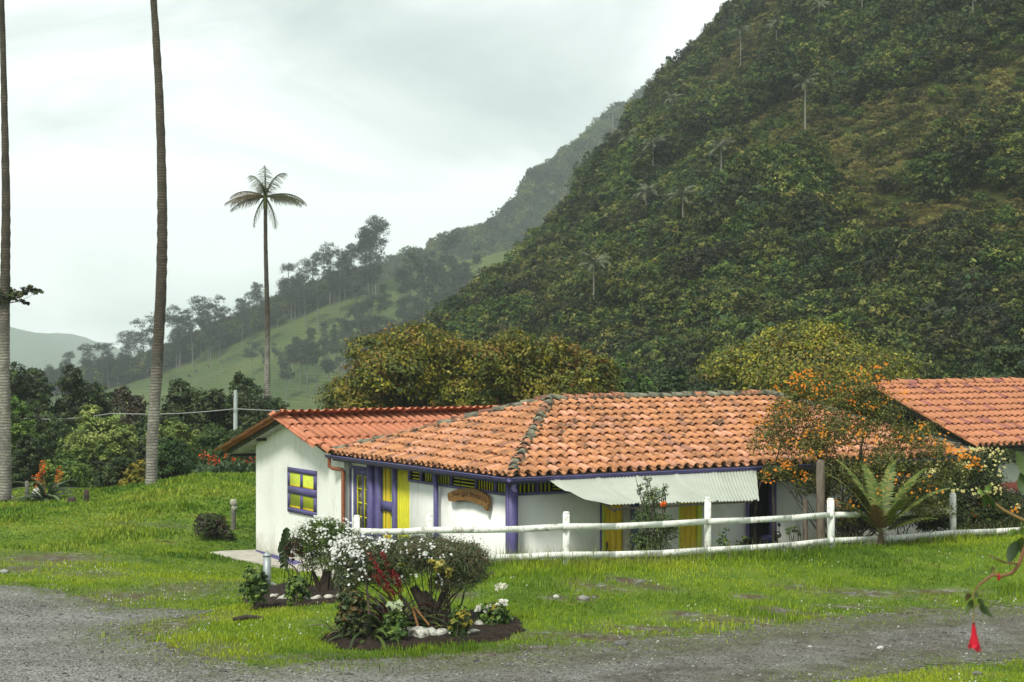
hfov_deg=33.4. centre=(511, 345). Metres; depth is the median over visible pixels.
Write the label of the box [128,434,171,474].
thicket bush
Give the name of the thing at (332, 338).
eucalyptus tree
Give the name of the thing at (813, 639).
gravel road
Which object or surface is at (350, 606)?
leafy shrub
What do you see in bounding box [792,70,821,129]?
hillside palm
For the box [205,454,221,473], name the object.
canna plant
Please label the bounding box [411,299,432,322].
eucalyptus tree
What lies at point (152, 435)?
wax palm
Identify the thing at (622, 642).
loose stone
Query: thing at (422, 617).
wooden stake
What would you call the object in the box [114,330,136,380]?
eucalyptus tree
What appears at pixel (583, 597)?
loose stone
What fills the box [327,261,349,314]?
eucalyptus tree
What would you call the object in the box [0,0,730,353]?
sky
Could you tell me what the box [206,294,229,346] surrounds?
eucalyptus tree
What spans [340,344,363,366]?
eucalyptus tree
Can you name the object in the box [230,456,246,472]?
canna plant
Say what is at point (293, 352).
eucalyptus tree
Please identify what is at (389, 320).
eucalyptus tree
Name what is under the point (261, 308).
eucalyptus tree
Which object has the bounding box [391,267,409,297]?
eucalyptus tree
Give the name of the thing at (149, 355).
eucalyptus tree
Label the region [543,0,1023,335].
forested mountain
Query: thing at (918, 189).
ridge forest
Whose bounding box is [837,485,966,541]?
dark shrub
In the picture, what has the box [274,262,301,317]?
eucalyptus tree
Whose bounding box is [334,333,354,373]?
eucalyptus tree
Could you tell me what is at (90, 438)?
light bush
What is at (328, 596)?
edging stone
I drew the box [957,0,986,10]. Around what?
hillside palm
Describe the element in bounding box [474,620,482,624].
edging stone
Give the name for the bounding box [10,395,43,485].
bush
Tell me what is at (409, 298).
eucalyptus tree
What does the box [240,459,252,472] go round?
canna plant
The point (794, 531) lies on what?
sprig
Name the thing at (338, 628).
strap leaf plant
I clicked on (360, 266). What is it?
eucalyptus tree
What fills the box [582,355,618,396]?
broadleaf tree
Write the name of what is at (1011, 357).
spreading tree
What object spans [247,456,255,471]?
canna plant
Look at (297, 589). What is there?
leafy shrub
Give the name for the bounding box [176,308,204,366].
eucalyptus tree
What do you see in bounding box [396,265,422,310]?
eucalyptus tree
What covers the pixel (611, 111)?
hillside palm
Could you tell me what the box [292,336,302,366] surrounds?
eucalyptus tree
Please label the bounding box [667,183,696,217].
hillside palm
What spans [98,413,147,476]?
thicket bush
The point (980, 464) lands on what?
cream flowering shrub
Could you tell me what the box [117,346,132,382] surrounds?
eucalyptus tree
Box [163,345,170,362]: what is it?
eucalyptus tree
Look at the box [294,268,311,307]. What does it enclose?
eucalyptus tree
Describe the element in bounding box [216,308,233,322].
eucalyptus tree
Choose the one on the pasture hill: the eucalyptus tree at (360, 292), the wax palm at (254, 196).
the eucalyptus tree at (360, 292)
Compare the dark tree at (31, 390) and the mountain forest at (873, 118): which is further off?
the mountain forest at (873, 118)
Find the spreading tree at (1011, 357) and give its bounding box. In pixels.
[960,343,1023,378]
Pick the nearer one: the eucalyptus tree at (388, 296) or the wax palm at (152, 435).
the wax palm at (152, 435)
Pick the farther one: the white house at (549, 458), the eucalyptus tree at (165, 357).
the eucalyptus tree at (165, 357)
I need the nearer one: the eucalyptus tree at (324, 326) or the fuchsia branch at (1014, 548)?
the fuchsia branch at (1014, 548)
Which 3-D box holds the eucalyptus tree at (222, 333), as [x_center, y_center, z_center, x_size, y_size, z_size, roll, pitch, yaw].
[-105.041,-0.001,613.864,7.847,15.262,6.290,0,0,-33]
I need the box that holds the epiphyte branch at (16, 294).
[0,284,44,305]
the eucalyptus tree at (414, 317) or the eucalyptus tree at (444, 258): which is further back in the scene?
the eucalyptus tree at (444, 258)
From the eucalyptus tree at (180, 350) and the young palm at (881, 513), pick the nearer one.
the young palm at (881, 513)
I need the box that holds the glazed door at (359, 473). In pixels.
[350,465,366,538]
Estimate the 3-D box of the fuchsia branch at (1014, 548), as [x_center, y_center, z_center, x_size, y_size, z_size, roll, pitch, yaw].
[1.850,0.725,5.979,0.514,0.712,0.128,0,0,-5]
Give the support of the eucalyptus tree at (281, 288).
on the pasture hill
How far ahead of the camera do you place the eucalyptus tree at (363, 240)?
642.62 m
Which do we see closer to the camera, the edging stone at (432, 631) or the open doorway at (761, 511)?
the edging stone at (432, 631)
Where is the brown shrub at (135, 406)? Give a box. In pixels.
[108,385,148,435]
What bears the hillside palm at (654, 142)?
on the forested mountain at (981, 185)
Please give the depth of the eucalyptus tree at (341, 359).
535.31 m
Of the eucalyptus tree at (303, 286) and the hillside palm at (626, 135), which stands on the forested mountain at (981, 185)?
the hillside palm at (626, 135)
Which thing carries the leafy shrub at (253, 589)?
on the flower bed at (274, 601)
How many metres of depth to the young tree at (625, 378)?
79.85 m
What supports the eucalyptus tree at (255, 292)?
on the pasture hill
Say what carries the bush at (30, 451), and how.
on the ground at (46, 557)
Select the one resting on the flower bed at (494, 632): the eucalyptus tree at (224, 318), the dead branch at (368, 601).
the dead branch at (368, 601)
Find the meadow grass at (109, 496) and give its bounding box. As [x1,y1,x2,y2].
[0,471,259,564]
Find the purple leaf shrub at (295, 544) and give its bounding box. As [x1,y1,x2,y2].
[283,536,312,593]
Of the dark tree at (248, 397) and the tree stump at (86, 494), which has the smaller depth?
the tree stump at (86, 494)
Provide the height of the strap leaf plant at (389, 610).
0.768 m
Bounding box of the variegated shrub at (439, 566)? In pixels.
[427,558,454,625]
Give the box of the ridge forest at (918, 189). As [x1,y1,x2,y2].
[379,0,1023,390]
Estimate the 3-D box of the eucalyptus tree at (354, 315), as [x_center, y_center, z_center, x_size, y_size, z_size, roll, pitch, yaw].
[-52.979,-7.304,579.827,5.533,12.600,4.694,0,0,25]
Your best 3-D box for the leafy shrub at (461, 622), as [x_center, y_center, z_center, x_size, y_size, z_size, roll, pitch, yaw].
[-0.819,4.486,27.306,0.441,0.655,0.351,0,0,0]
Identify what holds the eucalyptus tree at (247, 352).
on the pasture hill
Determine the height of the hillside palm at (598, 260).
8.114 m
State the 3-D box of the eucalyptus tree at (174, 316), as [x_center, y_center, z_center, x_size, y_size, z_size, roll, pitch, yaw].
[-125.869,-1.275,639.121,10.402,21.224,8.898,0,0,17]
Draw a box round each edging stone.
[310,595,322,598]
[323,594,334,597]
[407,626,429,637]
[427,627,436,635]
[436,628,447,635]
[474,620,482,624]
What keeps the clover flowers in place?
on the ground at (46, 557)
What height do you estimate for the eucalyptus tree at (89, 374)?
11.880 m
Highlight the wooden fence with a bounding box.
[353,493,1019,575]
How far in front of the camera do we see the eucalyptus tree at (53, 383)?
616.17 m
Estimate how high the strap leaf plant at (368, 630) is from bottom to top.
0.625 m
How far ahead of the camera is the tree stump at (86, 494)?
57.46 m
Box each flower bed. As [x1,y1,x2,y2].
[239,583,342,609]
[321,610,525,650]
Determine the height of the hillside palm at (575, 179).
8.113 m
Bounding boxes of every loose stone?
[578,595,588,600]
[614,639,627,645]
[972,671,982,674]
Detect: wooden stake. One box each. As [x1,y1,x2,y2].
[412,608,418,625]
[414,607,429,625]
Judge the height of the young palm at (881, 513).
2.049 m
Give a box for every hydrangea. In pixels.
[380,599,408,641]
[474,582,513,625]
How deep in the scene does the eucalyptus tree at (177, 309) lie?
641.12 m
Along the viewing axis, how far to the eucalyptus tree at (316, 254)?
660.72 m
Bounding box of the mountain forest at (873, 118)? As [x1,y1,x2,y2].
[699,0,1023,274]
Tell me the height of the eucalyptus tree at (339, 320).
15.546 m
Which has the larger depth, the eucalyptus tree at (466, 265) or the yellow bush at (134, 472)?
the eucalyptus tree at (466, 265)
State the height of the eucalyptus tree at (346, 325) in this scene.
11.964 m
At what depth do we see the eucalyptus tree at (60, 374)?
642.68 m
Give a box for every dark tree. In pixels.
[10,361,55,447]
[48,363,114,455]
[159,378,233,437]
[213,371,289,433]
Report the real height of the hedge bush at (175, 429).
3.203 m
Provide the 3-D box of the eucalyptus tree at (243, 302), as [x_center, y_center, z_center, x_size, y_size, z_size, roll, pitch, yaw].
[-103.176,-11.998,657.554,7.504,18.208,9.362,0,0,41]
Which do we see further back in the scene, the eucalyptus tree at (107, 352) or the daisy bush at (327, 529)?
the eucalyptus tree at (107, 352)
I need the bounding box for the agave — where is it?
[10,460,79,501]
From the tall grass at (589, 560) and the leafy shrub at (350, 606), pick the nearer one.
the leafy shrub at (350, 606)
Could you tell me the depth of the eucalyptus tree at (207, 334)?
623.61 m
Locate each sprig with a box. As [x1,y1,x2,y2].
[716,527,730,553]
[734,536,749,555]
[785,520,800,549]
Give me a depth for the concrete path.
46.85 m
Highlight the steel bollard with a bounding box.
[263,551,271,585]
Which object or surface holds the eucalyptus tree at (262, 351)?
on the pasture hill
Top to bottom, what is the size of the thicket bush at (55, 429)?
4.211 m
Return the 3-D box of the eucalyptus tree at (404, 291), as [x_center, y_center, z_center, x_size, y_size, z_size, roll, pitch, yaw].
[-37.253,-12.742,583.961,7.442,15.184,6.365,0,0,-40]
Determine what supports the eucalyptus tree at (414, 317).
on the pasture hill
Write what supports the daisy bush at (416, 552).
on the flower bed at (494, 632)
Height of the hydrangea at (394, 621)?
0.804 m
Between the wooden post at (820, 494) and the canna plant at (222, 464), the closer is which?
the wooden post at (820, 494)
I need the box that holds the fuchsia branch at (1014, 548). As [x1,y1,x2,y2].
[964,450,1023,652]
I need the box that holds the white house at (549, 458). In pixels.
[214,389,992,564]
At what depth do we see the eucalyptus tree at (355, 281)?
604.05 m
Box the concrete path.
[210,550,334,577]
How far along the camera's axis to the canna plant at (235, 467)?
63.41 m
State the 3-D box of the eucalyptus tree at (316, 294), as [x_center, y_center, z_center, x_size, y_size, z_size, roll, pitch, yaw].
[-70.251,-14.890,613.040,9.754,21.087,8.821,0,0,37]
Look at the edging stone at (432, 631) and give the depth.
27.36 m
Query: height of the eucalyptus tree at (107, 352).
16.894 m
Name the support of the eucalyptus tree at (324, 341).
on the pasture hill
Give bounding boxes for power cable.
[24,408,322,419]
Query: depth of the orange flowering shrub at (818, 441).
38.74 m
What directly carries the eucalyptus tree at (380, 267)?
on the pasture hill
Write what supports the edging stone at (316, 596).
on the flower bed at (274, 601)
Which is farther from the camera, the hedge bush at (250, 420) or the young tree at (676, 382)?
the young tree at (676, 382)
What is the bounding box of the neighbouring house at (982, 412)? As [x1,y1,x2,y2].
[828,377,1023,506]
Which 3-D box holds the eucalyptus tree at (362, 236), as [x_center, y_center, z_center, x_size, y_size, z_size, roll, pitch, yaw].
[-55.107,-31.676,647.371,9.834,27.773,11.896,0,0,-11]
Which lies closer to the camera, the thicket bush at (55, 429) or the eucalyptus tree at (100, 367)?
the thicket bush at (55, 429)
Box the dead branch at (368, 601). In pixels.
[365,577,370,614]
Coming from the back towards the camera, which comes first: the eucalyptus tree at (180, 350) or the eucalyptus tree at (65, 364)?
the eucalyptus tree at (65, 364)
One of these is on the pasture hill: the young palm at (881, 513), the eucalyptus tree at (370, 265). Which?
the eucalyptus tree at (370, 265)
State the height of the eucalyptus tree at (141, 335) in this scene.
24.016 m
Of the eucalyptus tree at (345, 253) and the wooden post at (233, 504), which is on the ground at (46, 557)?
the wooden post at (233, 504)
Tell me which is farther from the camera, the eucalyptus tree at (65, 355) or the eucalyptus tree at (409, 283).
the eucalyptus tree at (65, 355)
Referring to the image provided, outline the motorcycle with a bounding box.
[742,522,786,552]
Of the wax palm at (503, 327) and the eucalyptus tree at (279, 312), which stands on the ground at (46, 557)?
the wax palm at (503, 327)
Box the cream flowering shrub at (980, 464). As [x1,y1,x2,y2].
[893,447,1023,537]
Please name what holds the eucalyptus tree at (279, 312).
on the pasture hill
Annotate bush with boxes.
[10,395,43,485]
[11,433,48,489]
[24,402,89,481]
[39,449,91,488]
[54,404,138,484]
[89,456,132,488]
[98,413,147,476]
[117,460,145,486]
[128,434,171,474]
[141,436,198,479]
[143,419,205,471]
[171,418,215,476]
[177,423,254,474]
[193,512,236,540]
[229,415,258,458]
[286,512,361,591]
[325,531,495,625]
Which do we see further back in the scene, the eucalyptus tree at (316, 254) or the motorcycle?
the eucalyptus tree at (316, 254)
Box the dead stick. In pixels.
[232,614,263,620]
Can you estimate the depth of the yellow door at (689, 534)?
39.06 m
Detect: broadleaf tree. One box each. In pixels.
[312,317,524,409]
[474,325,624,405]
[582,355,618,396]
[690,316,930,404]
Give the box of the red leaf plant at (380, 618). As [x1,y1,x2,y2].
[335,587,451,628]
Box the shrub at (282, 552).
[277,527,291,576]
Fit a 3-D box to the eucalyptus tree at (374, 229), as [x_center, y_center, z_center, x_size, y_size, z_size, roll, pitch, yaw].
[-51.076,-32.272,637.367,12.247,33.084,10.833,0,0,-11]
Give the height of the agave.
1.881 m
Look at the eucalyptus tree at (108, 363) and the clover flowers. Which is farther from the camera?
the eucalyptus tree at (108, 363)
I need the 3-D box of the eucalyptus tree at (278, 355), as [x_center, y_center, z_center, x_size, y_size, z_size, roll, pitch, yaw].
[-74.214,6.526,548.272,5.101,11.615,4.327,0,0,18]
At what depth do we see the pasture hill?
614.37 m
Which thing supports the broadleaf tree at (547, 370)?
on the ground at (46, 557)
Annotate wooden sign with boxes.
[447,478,490,510]
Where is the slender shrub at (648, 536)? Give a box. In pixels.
[625,476,680,559]
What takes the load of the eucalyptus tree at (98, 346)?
on the pasture hill
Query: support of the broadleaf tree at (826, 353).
on the ground at (46, 557)
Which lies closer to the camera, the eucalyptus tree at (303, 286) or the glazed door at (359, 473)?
the glazed door at (359, 473)
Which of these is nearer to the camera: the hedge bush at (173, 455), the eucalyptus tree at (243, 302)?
the hedge bush at (173, 455)
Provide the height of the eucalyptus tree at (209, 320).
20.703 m
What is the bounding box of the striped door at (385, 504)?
[380,467,391,538]
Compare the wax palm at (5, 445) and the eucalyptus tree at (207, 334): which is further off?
the eucalyptus tree at (207, 334)
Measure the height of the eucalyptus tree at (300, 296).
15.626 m
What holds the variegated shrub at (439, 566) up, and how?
on the flower bed at (494, 632)
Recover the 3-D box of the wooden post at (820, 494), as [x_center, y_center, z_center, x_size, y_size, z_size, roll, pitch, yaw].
[6.909,3.732,38.205,0.202,2.346,0.208,0,0,0]
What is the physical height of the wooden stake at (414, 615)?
0.378 m
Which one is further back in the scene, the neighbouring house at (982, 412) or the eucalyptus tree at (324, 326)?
the eucalyptus tree at (324, 326)
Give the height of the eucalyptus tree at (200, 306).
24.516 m
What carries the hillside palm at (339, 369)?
on the pasture hill
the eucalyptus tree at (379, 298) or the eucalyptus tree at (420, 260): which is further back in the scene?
the eucalyptus tree at (420, 260)
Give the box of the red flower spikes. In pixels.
[366,551,402,610]
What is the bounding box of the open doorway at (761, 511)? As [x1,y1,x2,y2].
[746,482,776,551]
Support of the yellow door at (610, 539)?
in the white house at (549, 458)
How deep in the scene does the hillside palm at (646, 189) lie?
198.85 m
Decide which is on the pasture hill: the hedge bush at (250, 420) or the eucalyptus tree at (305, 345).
the eucalyptus tree at (305, 345)
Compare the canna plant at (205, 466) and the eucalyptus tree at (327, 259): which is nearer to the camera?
the canna plant at (205, 466)
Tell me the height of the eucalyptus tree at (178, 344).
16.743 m
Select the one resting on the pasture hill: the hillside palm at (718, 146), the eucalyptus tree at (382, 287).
the eucalyptus tree at (382, 287)
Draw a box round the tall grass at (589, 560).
[404,527,1019,572]
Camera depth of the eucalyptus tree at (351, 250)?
647.30 m
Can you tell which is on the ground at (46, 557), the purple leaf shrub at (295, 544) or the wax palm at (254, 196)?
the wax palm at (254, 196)
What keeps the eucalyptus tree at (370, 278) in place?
on the pasture hill
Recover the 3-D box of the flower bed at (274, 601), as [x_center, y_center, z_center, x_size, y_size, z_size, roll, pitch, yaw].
[-4.414,4.905,33.821,2.080,0.767,6.512,0,0,-15]
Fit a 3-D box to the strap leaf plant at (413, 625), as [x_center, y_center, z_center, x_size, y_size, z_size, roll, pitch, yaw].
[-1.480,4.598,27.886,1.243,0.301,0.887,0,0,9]
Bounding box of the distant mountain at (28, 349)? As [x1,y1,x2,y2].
[10,327,135,370]
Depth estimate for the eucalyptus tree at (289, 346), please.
542.12 m
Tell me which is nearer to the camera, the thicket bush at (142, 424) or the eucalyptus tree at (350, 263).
the thicket bush at (142, 424)
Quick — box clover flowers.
[2,551,1015,681]
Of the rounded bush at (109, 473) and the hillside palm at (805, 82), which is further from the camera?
the hillside palm at (805, 82)
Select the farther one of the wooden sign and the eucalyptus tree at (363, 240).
the eucalyptus tree at (363, 240)
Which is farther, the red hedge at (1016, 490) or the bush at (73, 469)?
the bush at (73, 469)
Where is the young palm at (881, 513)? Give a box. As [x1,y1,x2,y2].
[824,459,950,545]
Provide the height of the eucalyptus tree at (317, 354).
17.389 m
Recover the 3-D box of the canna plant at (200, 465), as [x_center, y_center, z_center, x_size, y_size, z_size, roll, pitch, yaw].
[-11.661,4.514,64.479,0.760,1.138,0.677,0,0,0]
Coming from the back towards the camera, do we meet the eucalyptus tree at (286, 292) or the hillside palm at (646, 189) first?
the eucalyptus tree at (286, 292)
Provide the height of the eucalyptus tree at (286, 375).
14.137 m
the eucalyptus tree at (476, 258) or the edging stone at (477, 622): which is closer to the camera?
the edging stone at (477, 622)
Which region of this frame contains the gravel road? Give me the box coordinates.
[0,585,1023,681]
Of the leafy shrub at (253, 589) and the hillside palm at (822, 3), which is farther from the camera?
the hillside palm at (822, 3)
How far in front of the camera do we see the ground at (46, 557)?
32.17 m
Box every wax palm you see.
[0,0,11,499]
[145,0,167,485]
[225,165,306,417]
[488,322,532,348]
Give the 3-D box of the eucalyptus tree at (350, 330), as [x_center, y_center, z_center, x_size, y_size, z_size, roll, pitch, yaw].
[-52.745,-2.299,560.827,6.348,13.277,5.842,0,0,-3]
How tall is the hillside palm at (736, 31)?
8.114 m
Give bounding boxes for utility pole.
[232,390,237,430]
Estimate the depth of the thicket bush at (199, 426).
79.39 m
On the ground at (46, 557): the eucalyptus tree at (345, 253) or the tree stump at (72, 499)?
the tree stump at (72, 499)
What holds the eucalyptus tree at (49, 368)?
on the pasture hill
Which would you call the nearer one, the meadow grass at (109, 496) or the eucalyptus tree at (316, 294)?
the meadow grass at (109, 496)
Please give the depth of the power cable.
80.70 m
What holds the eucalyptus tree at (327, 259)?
on the pasture hill
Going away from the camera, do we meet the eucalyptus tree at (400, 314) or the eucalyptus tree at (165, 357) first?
the eucalyptus tree at (400, 314)
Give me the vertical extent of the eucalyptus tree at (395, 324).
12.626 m
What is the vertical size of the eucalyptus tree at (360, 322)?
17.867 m
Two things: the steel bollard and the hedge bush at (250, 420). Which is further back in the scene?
the hedge bush at (250, 420)
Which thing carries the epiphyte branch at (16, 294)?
attached to the wax palm at (5, 445)
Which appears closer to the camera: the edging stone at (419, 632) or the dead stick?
the edging stone at (419, 632)
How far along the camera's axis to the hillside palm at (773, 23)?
244.75 m
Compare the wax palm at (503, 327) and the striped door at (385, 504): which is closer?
the striped door at (385, 504)
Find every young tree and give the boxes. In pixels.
[614,362,633,396]
[630,373,657,392]
[656,366,690,392]
[697,385,709,391]
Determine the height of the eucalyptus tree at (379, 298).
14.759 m
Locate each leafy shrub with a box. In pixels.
[237,566,269,605]
[283,575,311,607]
[334,588,369,636]
[447,605,473,637]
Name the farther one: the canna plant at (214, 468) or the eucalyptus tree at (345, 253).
the eucalyptus tree at (345, 253)
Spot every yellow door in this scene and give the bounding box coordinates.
[600,503,638,559]
[678,502,701,548]
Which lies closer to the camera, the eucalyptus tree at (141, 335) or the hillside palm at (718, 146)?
the hillside palm at (718, 146)
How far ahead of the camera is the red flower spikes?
27.40 m
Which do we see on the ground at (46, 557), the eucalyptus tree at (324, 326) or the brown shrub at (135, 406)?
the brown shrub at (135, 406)
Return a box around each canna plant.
[193,451,210,473]
[200,454,212,470]
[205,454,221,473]
[219,450,234,472]
[224,458,244,472]
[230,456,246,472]
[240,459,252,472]
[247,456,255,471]
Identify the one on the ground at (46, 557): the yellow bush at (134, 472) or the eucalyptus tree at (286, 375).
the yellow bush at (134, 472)
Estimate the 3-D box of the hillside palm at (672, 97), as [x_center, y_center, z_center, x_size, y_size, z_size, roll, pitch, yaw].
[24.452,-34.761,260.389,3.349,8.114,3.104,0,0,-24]
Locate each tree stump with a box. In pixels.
[67,497,76,502]
[83,489,88,500]
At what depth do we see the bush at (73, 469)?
69.51 m
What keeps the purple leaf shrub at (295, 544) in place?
on the flower bed at (274, 601)
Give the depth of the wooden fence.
34.61 m
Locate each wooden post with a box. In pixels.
[25,481,28,501]
[230,499,237,529]
[816,459,824,547]
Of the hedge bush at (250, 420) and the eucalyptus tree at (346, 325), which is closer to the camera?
the hedge bush at (250, 420)
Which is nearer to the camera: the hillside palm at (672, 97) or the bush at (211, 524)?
the bush at (211, 524)
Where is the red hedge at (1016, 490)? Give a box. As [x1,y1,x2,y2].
[973,481,1023,535]
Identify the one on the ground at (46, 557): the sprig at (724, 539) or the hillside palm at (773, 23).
the sprig at (724, 539)
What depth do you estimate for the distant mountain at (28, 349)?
3129.85 m
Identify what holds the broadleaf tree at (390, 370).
on the ground at (46, 557)
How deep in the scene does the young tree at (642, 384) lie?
77.53 m
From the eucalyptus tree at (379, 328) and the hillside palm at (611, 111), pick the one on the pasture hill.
the eucalyptus tree at (379, 328)
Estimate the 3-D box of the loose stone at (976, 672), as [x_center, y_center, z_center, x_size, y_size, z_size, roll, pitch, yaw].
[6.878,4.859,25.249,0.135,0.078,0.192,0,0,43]
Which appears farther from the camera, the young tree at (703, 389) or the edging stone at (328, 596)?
the young tree at (703, 389)
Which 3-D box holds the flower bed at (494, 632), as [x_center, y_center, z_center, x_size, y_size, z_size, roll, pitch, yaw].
[-1.414,4.653,27.954,3.608,0.302,2.619,0,0,-24]
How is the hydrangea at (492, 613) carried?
on the flower bed at (494, 632)
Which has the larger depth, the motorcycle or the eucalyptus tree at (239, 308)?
the eucalyptus tree at (239, 308)
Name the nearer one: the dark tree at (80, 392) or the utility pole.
the utility pole
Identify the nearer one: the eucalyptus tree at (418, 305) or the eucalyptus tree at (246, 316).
the eucalyptus tree at (418, 305)
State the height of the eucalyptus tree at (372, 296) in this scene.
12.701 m
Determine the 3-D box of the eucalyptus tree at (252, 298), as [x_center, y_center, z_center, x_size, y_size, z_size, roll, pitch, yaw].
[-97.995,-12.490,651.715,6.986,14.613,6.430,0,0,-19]
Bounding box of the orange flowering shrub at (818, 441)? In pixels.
[743,361,970,545]
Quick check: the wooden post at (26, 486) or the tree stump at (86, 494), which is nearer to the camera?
the tree stump at (86, 494)
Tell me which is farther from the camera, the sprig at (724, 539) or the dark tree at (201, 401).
the dark tree at (201, 401)
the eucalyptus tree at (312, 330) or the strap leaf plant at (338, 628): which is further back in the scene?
the eucalyptus tree at (312, 330)
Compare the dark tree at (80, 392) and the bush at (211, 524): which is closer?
the bush at (211, 524)
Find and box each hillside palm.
[333,362,350,376]
[568,173,582,185]
[576,252,611,299]
[606,107,618,126]
[615,128,637,155]
[631,183,657,214]
[641,135,665,174]
[664,92,683,105]
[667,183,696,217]
[707,137,736,178]
[731,22,751,66]
[765,16,784,45]
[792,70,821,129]
[810,0,830,23]
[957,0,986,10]
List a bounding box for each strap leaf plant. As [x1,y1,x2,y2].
[300,617,375,641]
[323,619,417,650]
[352,608,425,639]
[359,596,447,624]
[406,621,447,627]
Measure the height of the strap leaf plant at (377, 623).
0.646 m
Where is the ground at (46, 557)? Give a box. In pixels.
[0,375,1023,681]
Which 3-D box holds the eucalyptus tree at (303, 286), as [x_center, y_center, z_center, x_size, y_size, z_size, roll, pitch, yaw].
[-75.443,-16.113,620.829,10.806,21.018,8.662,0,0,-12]
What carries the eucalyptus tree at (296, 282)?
on the pasture hill
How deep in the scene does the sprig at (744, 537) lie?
36.78 m
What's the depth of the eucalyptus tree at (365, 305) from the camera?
577.65 m
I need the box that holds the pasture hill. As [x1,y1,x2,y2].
[23,248,517,410]
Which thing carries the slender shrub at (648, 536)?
on the ground at (46, 557)
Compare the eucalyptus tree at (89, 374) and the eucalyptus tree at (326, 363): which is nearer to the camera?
the eucalyptus tree at (326, 363)
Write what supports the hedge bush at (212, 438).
on the ground at (46, 557)
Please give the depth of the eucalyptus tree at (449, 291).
566.73 m
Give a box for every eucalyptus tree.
[45,363,56,372]
[49,377,58,400]
[54,373,64,394]
[56,351,74,371]
[60,360,74,372]
[77,342,100,382]
[84,366,94,382]
[92,342,114,366]
[96,359,109,384]
[100,347,117,388]
[101,355,113,389]
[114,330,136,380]
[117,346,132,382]
[127,317,152,377]
[141,309,171,347]
[145,338,152,361]
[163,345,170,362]
[165,304,192,338]
[165,314,188,366]
[169,327,188,367]
[174,336,187,366]
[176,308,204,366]
[187,295,214,356]
[198,309,220,358]
[200,322,215,362]
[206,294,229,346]
[210,325,228,363]
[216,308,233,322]
[233,304,250,345]
[234,291,253,309]
[239,307,256,347]
[243,340,260,374]
[247,294,264,329]
[249,282,264,330]
[256,304,273,324]
[259,347,270,363]
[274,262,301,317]
[274,305,282,327]
[274,348,285,381]
[275,357,296,400]
[277,280,287,294]
[279,277,301,321]
[282,344,296,384]
[286,336,311,387]
[287,278,301,320]
[290,279,308,317]
[291,273,315,326]
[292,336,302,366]
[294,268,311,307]
[296,338,318,396]
[297,250,324,305]
[303,278,329,329]
[304,342,326,392]
[305,327,316,341]
[317,240,342,305]
[317,333,331,358]
[319,321,328,333]
[319,345,336,390]
[326,270,341,314]
[326,329,344,369]
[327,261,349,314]
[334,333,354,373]
[334,356,344,380]
[335,311,356,343]
[337,249,353,299]
[338,256,352,299]
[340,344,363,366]
[341,320,354,341]
[342,318,358,336]
[345,242,361,272]
[348,272,364,301]
[348,306,363,330]
[351,287,374,313]
[354,225,373,263]
[354,317,379,342]
[355,237,374,296]
[355,255,372,296]
[356,251,380,314]
[357,298,372,319]
[359,215,390,295]
[359,314,389,337]
[366,293,376,316]
[368,261,379,300]
[371,254,383,293]
[373,293,387,327]
[375,317,387,334]
[379,284,386,304]
[382,317,393,332]
[384,293,394,316]
[387,320,400,331]
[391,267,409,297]
[394,286,413,314]
[394,307,405,322]
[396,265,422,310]
[396,294,418,322]
[402,246,435,314]
[409,313,422,324]
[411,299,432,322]
[428,296,440,308]
[437,231,460,277]
[441,285,458,299]
[462,261,475,280]
[470,245,482,275]
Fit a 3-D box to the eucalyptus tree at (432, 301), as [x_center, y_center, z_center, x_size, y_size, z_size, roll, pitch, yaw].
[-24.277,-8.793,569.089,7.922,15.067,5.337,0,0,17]
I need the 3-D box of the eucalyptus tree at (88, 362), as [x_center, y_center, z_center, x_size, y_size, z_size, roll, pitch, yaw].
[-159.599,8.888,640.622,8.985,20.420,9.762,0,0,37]
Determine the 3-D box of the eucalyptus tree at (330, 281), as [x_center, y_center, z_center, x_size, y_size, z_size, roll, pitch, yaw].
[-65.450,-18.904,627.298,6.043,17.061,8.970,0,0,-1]
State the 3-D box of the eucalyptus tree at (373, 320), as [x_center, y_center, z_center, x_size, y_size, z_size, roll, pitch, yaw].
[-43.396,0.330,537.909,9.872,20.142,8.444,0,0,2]
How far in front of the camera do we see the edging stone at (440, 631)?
27.39 m

